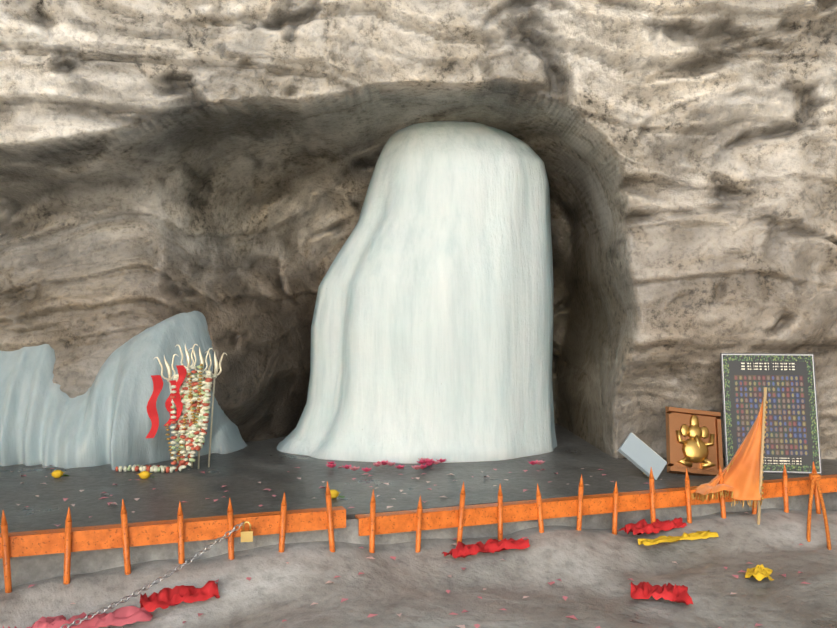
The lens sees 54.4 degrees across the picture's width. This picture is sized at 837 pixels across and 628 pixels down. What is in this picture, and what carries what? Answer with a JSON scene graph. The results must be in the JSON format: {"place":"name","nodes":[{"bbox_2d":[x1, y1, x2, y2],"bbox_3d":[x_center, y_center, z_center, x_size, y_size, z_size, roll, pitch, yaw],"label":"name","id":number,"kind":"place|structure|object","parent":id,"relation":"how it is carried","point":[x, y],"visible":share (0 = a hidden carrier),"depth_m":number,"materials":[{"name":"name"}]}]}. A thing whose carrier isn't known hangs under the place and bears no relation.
{"place":"outdoors","nodes":[
{"label":"outdoors","id":0,"kind":"place"},
{"bbox_2d":[0,0,836,458],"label":"cave rock wall","id":1,"kind":"structure","parent":0,"point":[210,160],"depth_m":3.33,"materials":[{"name":"grey stone"}]},
{"bbox_2d":[0,508,836,627],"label":"rocky ground","id":2,"kind":"structure","parent":0,"point":[594,570],"depth_m":2.31,"materials":[{"name":"grey stone"}]},
{"bbox_2d":[0,481,345,592],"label":"fence panel","id":3,"kind":"object","parent":2,"relation":"on","point":[68,539],"visible":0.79,"depth_m":2.29,"materials":[{"name":"orange paint"}]},
{"bbox_2d":[60,521,252,627],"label":"chain with padlock","id":4,"kind":"object","parent":3,"relation":"hanging from","point":[246,535],"visible":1,"depth_m":2.19,"materials":[{"name":"silver metal"}]},
{"bbox_2d":[3,518,773,627],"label":"cloths","id":5,"kind":"object","parent":2,"relation":"on","point":[164,598],"visible":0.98,"depth_m":2.27,"materials":[{"name":"red fabric"}]},
{"bbox_2d":[11,457,810,627],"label":"flower petals","id":6,"kind":"object","parent":2,"relation":"on","point":[146,474],"visible":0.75,"depth_m":2.95,"materials":[{"name":"red"}]},
{"bbox_2d":[0,423,836,588],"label":"stone platform","id":7,"kind":"structure","parent":2,"relation":"on","point":[240,474],"depth_m":2.91,"materials":[{"name":"grey stone"}]},
{"bbox_2d":[0,311,247,469],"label":"ice formation","id":8,"kind":"object","parent":7,"relation":"on","point":[104,419],"visible":0.71,"depth_m":3.42,"materials":[{"name":"white ice"}]},
{"bbox_2d":[115,365,212,472],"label":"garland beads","id":9,"kind":"object","parent":7,"relation":"on","point":[190,439],"visible":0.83,"depth_m":3.23,"materials":[{"name":"beige"}]},
{"bbox_2d":[146,365,186,437],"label":"red ribbons","id":10,"kind":"object","parent":9,"relation":"attached to","point":[151,403],"visible":0.96,"depth_m":3.23,"materials":[{"name":"red fabric"}]},
{"bbox_2d":[165,364,202,461],"bbox_3d":[-0.930,0.397,3.232,0.149,0.397,0.029,0,0,1],"label":"tinsel garland","id":11,"kind":"object","parent":9,"relation":"attached to","point":[184,416],"visible":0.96,"depth_m":3.23,"materials":[{"name":"metal"}]},
{"bbox_2d":[153,344,226,468],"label":"trishuls","id":12,"kind":"object","parent":7,"relation":"on","point":[217,366],"visible":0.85,"depth_m":3.32,"materials":[{"name":"silver metal"}]},
{"bbox_2d":[277,121,556,463],"bbox_3d":[-0.086,-0.101,3.928,1.558,1.661,1.009,0,0,1],"label":"ice stalagmite","id":13,"kind":"object","parent":7,"relation":"on","point":[432,330],"visible":0.94,"depth_m":3.56,"materials":[{"name":"white ice"}]},
{"bbox_2d":[618,433,666,479],"bbox_3d":[0.858,0.546,3.117,0.188,0.177,0.076,0,0,11],"label":"box","id":14,"kind":"object","parent":7,"relation":"on","point":[636,451],"visible":0.96,"depth_m":3.11,"materials":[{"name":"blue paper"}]},
{"bbox_2d":[665,406,722,475],"bbox_3d":[1.086,0.504,3.199,0.252,0.274,0.108,0,0,-4],"label":"deity plaque","id":15,"kind":"object","parent":7,"relation":"on","point":[693,442],"visible":0.98,"depth_m":3.19,"materials":[{"name":"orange metal"}]},
{"bbox_2d":[720,353,821,473],"bbox_3d":[1.402,0.393,3.247,0.360,0.469,0.104,0,0,7],"label":"framed poster","id":16,"kind":"object","parent":7,"relation":"on","point":[792,438],"visible":0.79,"depth_m":3.25,"materials":[{"name":"multicoloured"}]},
{"bbox_2d":[355,461,836,552],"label":"fence panel","id":17,"kind":"object","parent":2,"relation":"on","point":[372,523],"visible":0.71,"depth_m":2.72,"materials":[{"name":"orange paint"}]},
{"bbox_2d":[757,387,766,524],"bbox_3d":[1.216,0.549,2.887,0.057,0.576,0.051,0,0,1],"label":"flag pole","id":18,"kind":"object","parent":2,"relation":"on","point":[762,454],"visible":0.79,"depth_m":2.89,"materials":[{"name":"beige wood"}]},
{"bbox_2d":[693,400,762,500],"bbox_3d":[1.099,0.468,2.902,0.279,0.378,0.093,0,0,-6],"label":"flag","id":19,"kind":"object","parent":18,"relation":"attached to","point":[741,478],"visible":1,"depth_m":2.90,"materials":[{"name":"fabric"}]},
{"bbox_2d":[806,473,830,549],"bbox_3d":[1.326,0.794,2.692,0.078,0.397,0.790,0,0,25],"label":"orange rope","id":20,"kind":"object","parent":2,"relation":"on","point":[814,478],"visible":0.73,"depth_m":2.91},
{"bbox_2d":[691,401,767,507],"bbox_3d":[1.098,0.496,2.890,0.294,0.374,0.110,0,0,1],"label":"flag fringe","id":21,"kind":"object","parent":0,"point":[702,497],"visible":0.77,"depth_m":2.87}
]}

